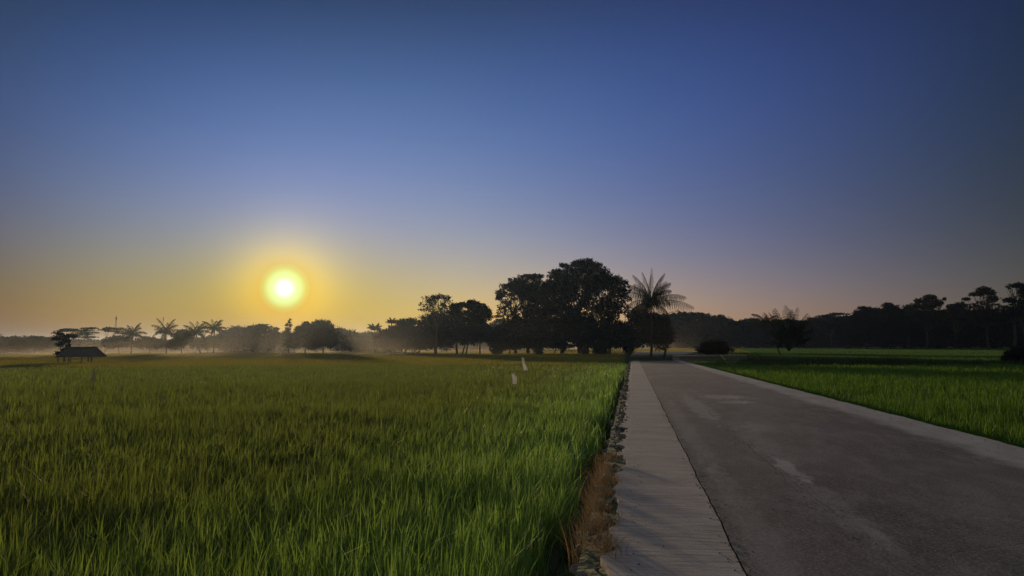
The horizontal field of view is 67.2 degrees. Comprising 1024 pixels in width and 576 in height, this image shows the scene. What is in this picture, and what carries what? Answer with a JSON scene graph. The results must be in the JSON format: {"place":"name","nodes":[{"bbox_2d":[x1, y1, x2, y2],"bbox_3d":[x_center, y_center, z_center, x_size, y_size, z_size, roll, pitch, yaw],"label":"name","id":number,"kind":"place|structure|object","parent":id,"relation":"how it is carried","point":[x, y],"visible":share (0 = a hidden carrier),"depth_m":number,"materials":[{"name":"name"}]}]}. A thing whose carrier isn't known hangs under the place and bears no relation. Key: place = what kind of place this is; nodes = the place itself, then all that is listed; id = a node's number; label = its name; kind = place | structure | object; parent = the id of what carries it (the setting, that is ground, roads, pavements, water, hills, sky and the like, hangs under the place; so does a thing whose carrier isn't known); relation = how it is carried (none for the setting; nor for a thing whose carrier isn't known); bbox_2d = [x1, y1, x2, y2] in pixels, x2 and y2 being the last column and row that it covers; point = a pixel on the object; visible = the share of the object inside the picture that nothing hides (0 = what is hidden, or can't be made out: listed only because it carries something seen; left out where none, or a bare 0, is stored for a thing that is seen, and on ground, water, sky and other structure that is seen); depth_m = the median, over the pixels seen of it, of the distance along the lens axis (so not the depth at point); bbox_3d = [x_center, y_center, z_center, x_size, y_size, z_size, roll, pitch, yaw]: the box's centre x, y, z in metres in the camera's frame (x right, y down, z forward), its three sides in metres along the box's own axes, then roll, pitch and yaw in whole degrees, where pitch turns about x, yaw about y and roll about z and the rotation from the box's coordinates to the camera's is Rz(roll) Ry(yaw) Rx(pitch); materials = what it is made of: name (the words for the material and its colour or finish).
{"place":"outdoors","nodes":[
{"label":"outdoors","id":0,"kind":"place"},
{"bbox_2d":[0,348,751,367],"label":"rice field","id":1,"kind":"structure","parent":0,"point":[123,359],"depth_m":145.71,"materials":[{"name":"green plant"}]},
{"bbox_2d":[0,345,1019,575],"bbox_3d":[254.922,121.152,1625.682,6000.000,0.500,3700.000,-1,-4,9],"label":"ground","id":2,"kind":"structure","parent":0,"point":[554,557],"depth_m":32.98,"materials":[{"name":"green plant"}]},
{"bbox_2d":[0,334,21,352],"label":"broadleaf tree","id":3,"kind":"object","parent":2,"relation":"on","point":[4,341],"visible":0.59,"depth_m":357.85,"materials":[{"name":"green plant"}]},
{"bbox_2d":[6,335,57,353],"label":"broadleaf tree","id":4,"kind":"object","parent":2,"relation":"on","point":[43,343],"visible":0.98,"depth_m":317.98,"materials":[{"name":"green plant"}]},
{"bbox_2d":[51,332,78,361],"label":"tree","id":5,"kind":"object","parent":2,"relation":"on","point":[61,336],"visible":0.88,"depth_m":125.53,"materials":[{"name":"green plant"}]},
{"bbox_2d":[53,327,98,345],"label":"acacia tree","id":6,"kind":"object","parent":2,"relation":"on","point":[83,332],"visible":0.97,"depth_m":289.09,"materials":[{"name":"green plant"}]},
{"bbox_2d":[55,346,106,362],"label":"field hut","id":7,"kind":"object","parent":2,"relation":"on","point":[81,352],"visible":0.83,"depth_m":122.64,"materials":[{"name":"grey wood"}]},
{"bbox_2d":[90,370,95,383],"bbox_3d":[-20.537,4.699,37.773,0.262,1.609,0.120,0,-4,-5],"label":"scarecrow bag","id":8,"kind":"object","parent":2,"relation":"on","point":[93,378],"visible":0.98,"depth_m":37.75,"materials":[{"name":"fabric"}]},
{"bbox_2d":[97,326,125,353],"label":"acacia tree","id":9,"kind":"object","parent":2,"relation":"on","point":[118,331],"visible":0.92,"depth_m":289.31,"materials":[{"name":"green plant"}]},
{"bbox_2d":[100,335,135,350],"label":"broadleaf tree","id":10,"kind":"object","parent":2,"relation":"on","point":[116,343],"visible":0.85,"depth_m":297.81,"materials":[{"name":"green plant"}]},
{"bbox_2d":[118,323,147,353],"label":"coconut palm","id":11,"kind":"object","parent":2,"relation":"on","point":[135,333],"visible":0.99,"depth_m":279.02,"materials":[{"name":"green plant"}]},
{"bbox_2d":[132,335,165,351],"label":"broadleaf tree","id":12,"kind":"object","parent":2,"relation":"on","point":[147,342],"visible":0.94,"depth_m":298.55,"materials":[{"name":"green plant"}]},
{"bbox_2d":[151,318,178,353],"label":"coconut palm","id":13,"kind":"object","parent":2,"relation":"on","point":[164,330],"visible":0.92,"depth_m":279.08,"materials":[{"name":"green plant"}]},
{"bbox_2d":[160,328,194,352],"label":"broadleaf tree","id":14,"kind":"object","parent":2,"relation":"on","point":[180,340],"visible":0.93,"depth_m":278.35,"materials":[{"name":"green plant"}]},
{"bbox_2d":[183,321,210,352],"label":"coconut palm","id":15,"kind":"object","parent":2,"relation":"on","point":[197,330],"visible":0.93,"depth_m":279.09,"materials":[{"name":"green plant"}]},
{"bbox_2d":[184,335,236,352],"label":"broadleaf tree","id":16,"kind":"object","parent":2,"relation":"on","point":[220,342],"visible":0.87,"depth_m":298.06,"materials":[{"name":"green plant"}]},
{"bbox_2d":[201,320,227,352],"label":"coconut palm","id":17,"kind":"object","parent":2,"relation":"on","point":[213,327],"visible":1,"depth_m":274.20,"materials":[{"name":"green plant"}]},
{"bbox_2d":[213,325,249,351],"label":"broadleaf tree","id":18,"kind":"object","parent":2,"relation":"on","point":[232,333],"visible":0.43,"depth_m":326.37,"materials":[{"name":"green plant"}]},
{"bbox_2d":[0,324,492,352],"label":"distant wood","id":19,"kind":"object","parent":2,"relation":"on","point":[91,343],"visible":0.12,"depth_m":446.15,"materials":[{"name":"green plant"}]},
{"bbox_2d":[235,323,272,351],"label":"broadleaf tree","id":20,"kind":"object","parent":2,"relation":"on","point":[246,335],"visible":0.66,"depth_m":316.95,"materials":[{"name":"green plant"}]},
{"bbox_2d":[255,324,279,346],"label":"acacia tree","id":21,"kind":"object","parent":2,"relation":"on","point":[274,331],"visible":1,"depth_m":279.42,"materials":[{"name":"green plant"}]},
{"bbox_2d":[250,331,287,351],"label":"broadleaf tree","id":22,"kind":"object","parent":2,"relation":"on","point":[273,341],"visible":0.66,"depth_m":307.61,"materials":[{"name":"green plant"}]},
{"bbox_2d":[282,318,293,352],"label":"narrow tree","id":23,"kind":"object","parent":2,"relation":"on","point":[287,334],"visible":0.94,"depth_m":269.17,"materials":[{"name":"green plant"}]},
{"bbox_2d":[277,332,301,352],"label":"broadleaf tree","id":24,"kind":"object","parent":2,"relation":"on","point":[280,337],"visible":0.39,"depth_m":270.69,"materials":[{"name":"green plant"}]},
{"bbox_2d":[291,321,312,352],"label":"broadleaf tree","id":25,"kind":"object","parent":2,"relation":"on","point":[299,333],"visible":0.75,"depth_m":260.10,"materials":[{"name":"green plant"}]},
{"bbox_2d":[300,319,338,352],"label":"broadleaf tree","id":26,"kind":"object","parent":2,"relation":"on","point":[324,333],"visible":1,"depth_m":255.91,"materials":[{"name":"green plant"}]},
{"bbox_2d":[332,326,361,351],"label":"broadleaf tree","id":27,"kind":"object","parent":2,"relation":"on","point":[343,342],"visible":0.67,"depth_m":317.34,"materials":[{"name":"green plant"}]},
{"bbox_2d":[343,329,358,351],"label":"coconut palm","id":28,"kind":"object","parent":2,"relation":"on","point":[350,334],"visible":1,"depth_m":289.07,"materials":[{"name":"green plant"}]},
{"bbox_2d":[356,330,381,350],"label":"broadleaf tree","id":29,"kind":"object","parent":2,"relation":"on","point":[366,342],"visible":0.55,"depth_m":327.87,"materials":[{"name":"green plant"}]},
{"bbox_2d":[367,323,381,351],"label":"coconut palm","id":30,"kind":"object","parent":2,"relation":"on","point":[375,327],"visible":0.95,"depth_m":269.19,"materials":[{"name":"green plant"}]},
{"bbox_2d":[370,325,402,352],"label":"broadleaf tree","id":31,"kind":"object","parent":2,"relation":"on","point":[381,336],"visible":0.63,"depth_m":243.65,"materials":[{"name":"green plant"}]},
{"bbox_2d":[385,317,395,352],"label":"coconut palm","id":32,"kind":"object","parent":2,"relation":"on","point":[391,321],"visible":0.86,"depth_m":244.62,"materials":[{"name":"green plant"}]},
{"bbox_2d":[383,317,422,352],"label":"broadleaf tree","id":33,"kind":"object","parent":2,"relation":"on","point":[404,329],"visible":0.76,"depth_m":233.69,"materials":[{"name":"green plant"}]},
{"bbox_2d":[408,312,455,352],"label":"broadleaf tree","id":34,"kind":"object","parent":2,"relation":"on","point":[425,336],"visible":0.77,"depth_m":216.06,"materials":[{"name":"green plant"}]},
{"bbox_2d":[417,293,452,353],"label":"feathery tree","id":35,"kind":"object","parent":2,"relation":"on","point":[431,304],"visible":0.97,"depth_m":211.66,"materials":[{"name":"green plant"}]},
{"bbox_2d":[439,301,465,353],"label":"broadleaf tree","id":36,"kind":"object","parent":2,"relation":"on","point":[455,313],"visible":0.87,"depth_m":206.99,"materials":[{"name":"green plant"}]},
{"bbox_2d":[451,298,498,354],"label":"broadleaf tree","id":37,"kind":"object","parent":2,"relation":"on","point":[470,329],"visible":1,"depth_m":190.51,"materials":[{"name":"green plant"}]},
{"bbox_2d":[490,315,504,327],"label":"broadleaf tree","id":38,"kind":"object","parent":2,"relation":"on","point":[495,321],"visible":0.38,"depth_m":329.01,"materials":[{"name":"green plant"}]},
{"bbox_2d":[489,345,505,353],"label":"shrub","id":39,"kind":"object","parent":2,"relation":"on","point":[495,350],"visible":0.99,"depth_m":189.21,"materials":[{"name":"green plant"}]},
{"bbox_2d":[487,316,528,353],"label":"broadleaf tree","id":40,"kind":"object","parent":2,"relation":"on","point":[509,333],"visible":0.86,"depth_m":201.20,"materials":[{"name":"green plant"}]},
{"bbox_2d":[512,372,516,383],"bbox_3d":[0.102,4.295,32.774,0.234,1.393,0.093,0,-4,-3],"label":"scarecrow bag","id":41,"kind":"object","parent":2,"relation":"on","point":[514,377],"visible":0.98,"depth_m":32.77,"materials":[{"name":"white plastic"}]},
{"bbox_2d":[495,273,544,353],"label":"rain tree","id":42,"kind":"object","parent":2,"relation":"on","point":[521,287],"visible":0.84,"depth_m":205.68,"materials":[{"name":"green plant"}]},
{"bbox_2d":[521,358,527,369],"bbox_3d":[0.830,5.379,49.742,0.422,1.894,0.128,0,-4,-7],"label":"scarecrow bag","id":43,"kind":"object","parent":2,"relation":"on","point":[524,365],"visible":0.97,"depth_m":49.73,"materials":[{"name":"white plastic"}]},
{"bbox_2d":[515,315,553,349],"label":"broadleaf tree","id":44,"kind":"object","parent":2,"relation":"on","point":[536,330],"visible":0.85,"depth_m":200.23,"materials":[{"name":"green plant"}]},
{"bbox_2d":[533,344,544,353],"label":"shrub","id":45,"kind":"object","parent":2,"relation":"on","point":[538,349],"visible":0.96,"depth_m":188.94,"materials":[{"name":"green plant"}]},
{"bbox_2d":[542,315,576,353],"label":"broadleaf tree","id":46,"kind":"object","parent":2,"relation":"on","point":[559,337],"visible":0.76,"depth_m":197.44,"materials":[{"name":"green plant"}]},
{"bbox_2d":[530,258,613,353],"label":"rain tree","id":47,"kind":"object","parent":2,"relation":"on","point":[567,285],"visible":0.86,"depth_m":199.33,"materials":[{"name":"green plant"}]},
{"bbox_2d":[581,348,589,353],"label":"shrub","id":48,"kind":"object","parent":2,"relation":"on","point":[584,351],"visible":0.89,"depth_m":189.19,"materials":[{"name":"green plant"}]},
{"bbox_2d":[570,316,607,353],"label":"broadleaf tree","id":49,"kind":"object","parent":2,"relation":"on","point":[586,335],"visible":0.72,"depth_m":194.23,"materials":[{"name":"green plant"}]},
{"bbox_2d":[548,274,631,353],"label":"rain tree","id":50,"kind":"object","parent":2,"relation":"on","point":[615,286],"visible":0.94,"depth_m":196.21,"materials":[{"name":"green plant"}]},
{"bbox_2d":[591,340,609,353],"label":"shrub","id":51,"kind":"object","parent":2,"relation":"on","point":[600,348],"visible":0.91,"depth_m":188.89,"materials":[{"name":"green plant"}]},
{"bbox_2d":[594,315,638,349],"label":"broadleaf tree","id":52,"kind":"object","parent":2,"relation":"on","point":[614,331],"visible":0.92,"depth_m":192.11,"materials":[{"name":"green plant"}]},
{"bbox_2d":[515,354,730,365],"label":"weeds","id":53,"kind":"object","parent":2,"relation":"on","point":[627,359],"visible":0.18,"depth_m":125.74,"materials":[{"name":"green plant"}]},
{"bbox_2d":[622,341,634,354],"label":"shrub","id":54,"kind":"object","parent":2,"relation":"on","point":[629,348],"visible":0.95,"depth_m":188.76,"materials":[{"name":"green plant"}]},
{"bbox_2d":[620,307,677,351],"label":"broadleaf tree","id":55,"kind":"object","parent":2,"relation":"on","point":[663,330],"visible":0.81,"depth_m":223.10,"materials":[{"name":"green plant"}]},
{"bbox_2d":[624,269,693,358],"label":"coconut palm","id":56,"kind":"object","parent":2,"relation":"on","point":[656,300],"visible":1,"depth_m":139.73,"materials":[{"name":"green plant"}]},
{"bbox_2d":[528,362,887,575],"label":"weeds","id":57,"kind":"object","parent":2,"relation":"on","point":[565,552],"visible":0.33,"depth_m":11.87,"materials":[{"name":"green plant"}]},
{"bbox_2d":[672,355,746,362],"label":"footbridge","id":58,"kind":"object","parent":2,"relation":"on","point":[686,358],"visible":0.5,"depth_m":107.88,"materials":[{"name":"concrete"}]},
{"bbox_2d":[694,339,735,354],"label":"bush","id":59,"kind":"object","parent":2,"relation":"on","point":[716,347],"visible":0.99,"depth_m":116.59,"materials":[{"name":"green plant"}]},
{"bbox_2d":[742,353,767,359],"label":"earth dyke","id":60,"kind":"structure","parent":2,"relation":"on","point":[748,356],"depth_m":110.71,"materials":[{"name":"soil"}]},
{"bbox_2d":[744,314,784,354],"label":"young palm","id":61,"kind":"object","parent":2,"relation":"on","point":[770,319],"visible":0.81,"depth_m":149.69,"materials":[{"name":"green plant"}]},
{"bbox_2d":[760,306,813,351],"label":"young palm","id":62,"kind":"object","parent":2,"relation":"on","point":[794,335],"visible":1,"depth_m":121.73,"materials":[{"name":"green plant"}]},
{"bbox_2d":[646,310,1008,348],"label":"distant wood","id":63,"kind":"object","parent":2,"relation":"on","point":[693,329],"visible":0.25,"depth_m":448.24,"materials":[{"name":"green plant"}]},
{"bbox_2d":[807,312,849,347],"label":"acacia tree","id":64,"kind":"object","parent":2,"relation":"on","point":[827,316],"visible":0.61,"depth_m":378.85,"materials":[{"name":"green plant"}]},
{"bbox_2d":[824,314,861,348],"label":"broadleaf tree","id":65,"kind":"object","parent":2,"relation":"on","point":[839,324],"visible":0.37,"depth_m":298.63,"materials":[{"name":"green plant"}]},
{"bbox_2d":[689,347,1010,363],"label":"rice field","id":66,"kind":"structure","parent":2,"relation":"on","point":[965,353],"depth_m":161.93,"materials":[{"name":"green plant"}]},
{"bbox_2d":[839,306,880,348],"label":"broadleaf tree","id":67,"kind":"object","parent":2,"relation":"on","point":[862,328],"visible":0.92,"depth_m":265.83,"materials":[{"name":"green plant"}]},
{"bbox_2d":[698,362,1023,447],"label":"rice field","id":68,"kind":"structure","parent":2,"relation":"on","point":[986,411],"depth_m":33.95,"materials":[{"name":"green plant"}]},
{"bbox_2d":[732,353,1023,365],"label":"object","id":69,"kind":"object","parent":2,"relation":"on","point":[873,360],"visible":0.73,"depth_m":92.86,"materials":[{"name":"green plant"}]},
{"bbox_2d":[867,302,910,348],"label":"broadleaf tree","id":70,"kind":"object","parent":2,"relation":"on","point":[891,325],"visible":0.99,"depth_m":260.61,"materials":[{"name":"green plant"}]},
{"bbox_2d":[900,304,919,348],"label":"broadleaf tree","id":71,"kind":"object","parent":2,"relation":"on","point":[910,330],"visible":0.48,"depth_m":277.39,"materials":[{"name":"green plant"}]},
{"bbox_2d":[897,335,923,348],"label":"broadleaf tree","id":72,"kind":"object","parent":2,"relation":"on","point":[913,343],"visible":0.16,"depth_m":281.92,"materials":[{"name":"green plant"}]},
{"bbox_2d":[905,294,952,349],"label":"broadleaf tree","id":73,"kind":"object","parent":2,"relation":"on","point":[930,314],"visible":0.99,"depth_m":244.08,"materials":[{"name":"green plant"}]},
{"bbox_2d":[912,318,959,348],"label":"broadleaf tree","id":74,"kind":"object","parent":2,"relation":"on","point":[939,333],"visible":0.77,"depth_m":273.09,"materials":[{"name":"green plant"}]},
{"bbox_2d":[940,301,968,348],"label":"broadleaf tree","id":75,"kind":"object","parent":2,"relation":"on","point":[955,309],"visible":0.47,"depth_m":277.08,"materials":[{"name":"green plant"}]},
{"bbox_2d":[945,323,976,347],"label":"broadleaf tree","id":76,"kind":"object","parent":2,"relation":"on","point":[961,341],"visible":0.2,"depth_m":287.00,"materials":[{"name":"green plant"}]},
{"bbox_2d":[956,285,1002,349],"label":"broadleaf tree","id":77,"kind":"object","parent":2,"relation":"on","point":[977,314],"visible":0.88,"depth_m":227.45,"materials":[{"name":"green plant"}]},
{"bbox_2d":[957,319,1002,348],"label":"broadleaf tree","id":78,"kind":"object","parent":2,"relation":"on","point":[977,333],"visible":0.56,"depth_m":266.63,"materials":[{"name":"green plant"}]},
{"bbox_2d":[989,319,1023,347],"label":"broadleaf tree","id":79,"kind":"object","parent":2,"relation":"on","point":[1005,336],"visible":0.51,"depth_m":260.80,"materials":[{"name":"green plant"}]},
{"bbox_2d":[992,281,1023,345],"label":"broadleaf tree","id":80,"kind":"object","parent":2,"relation":"on","point":[1014,312],"visible":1,"depth_m":214.46,"materials":[{"name":"green plant"}]},
{"bbox_2d":[1000,345,1023,362],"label":"bush","id":81,"kind":"object","parent":2,"relation":"on","point":[1014,353],"visible":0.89,"depth_m":89.19,"materials":[{"name":"green plant"}]},
{"bbox_2d":[0,0,1023,344],"label":"sky","id":82,"kind":"structure","parent":0,"point":[348,164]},
{"bbox_2d":[576,368,630,575],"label":"road bank","id":83,"kind":"structure","parent":0,"point":[587,567],"depth_m":6.61,"materials":[{"name":"soil"}]},
{"bbox_2d":[543,440,643,572],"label":"dry grass","id":84,"kind":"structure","parent":83,"relation":"on","point":[598,479],"depth_m":7.27,"materials":[{"name":"plant"}]},
{"bbox_2d":[570,361,631,575],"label":"retaining wall","id":85,"kind":"structure","parent":83,"relation":"on","point":[573,569],"depth_m":10.43,"materials":[{"name":"stone"}]},
{"bbox_2d":[600,361,745,575],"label":"road edge strip","id":86,"kind":"object","parent":83,"relation":"on","point":[672,510],"visible":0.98,"depth_m":7.45,"materials":[{"name":"concrete"}]},
{"bbox_2d":[630,351,697,358],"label":"path","id":87,"kind":"structure","parent":0,"point":[643,354],"depth_m":175.89,"materials":[{"name":"grey concrete"}]},
{"bbox_2d":[639,361,1023,575],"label":"road","id":88,"kind":"structure","parent":0,"point":[839,450],"depth_m":8.84,"materials":[{"name":"concrete"}]},
{"bbox_2d":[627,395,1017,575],"bbox_3d":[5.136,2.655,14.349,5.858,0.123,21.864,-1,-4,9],"label":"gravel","id":89,"kind":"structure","parent":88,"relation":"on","point":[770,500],"depth_m":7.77,"materials":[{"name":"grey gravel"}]}
]}

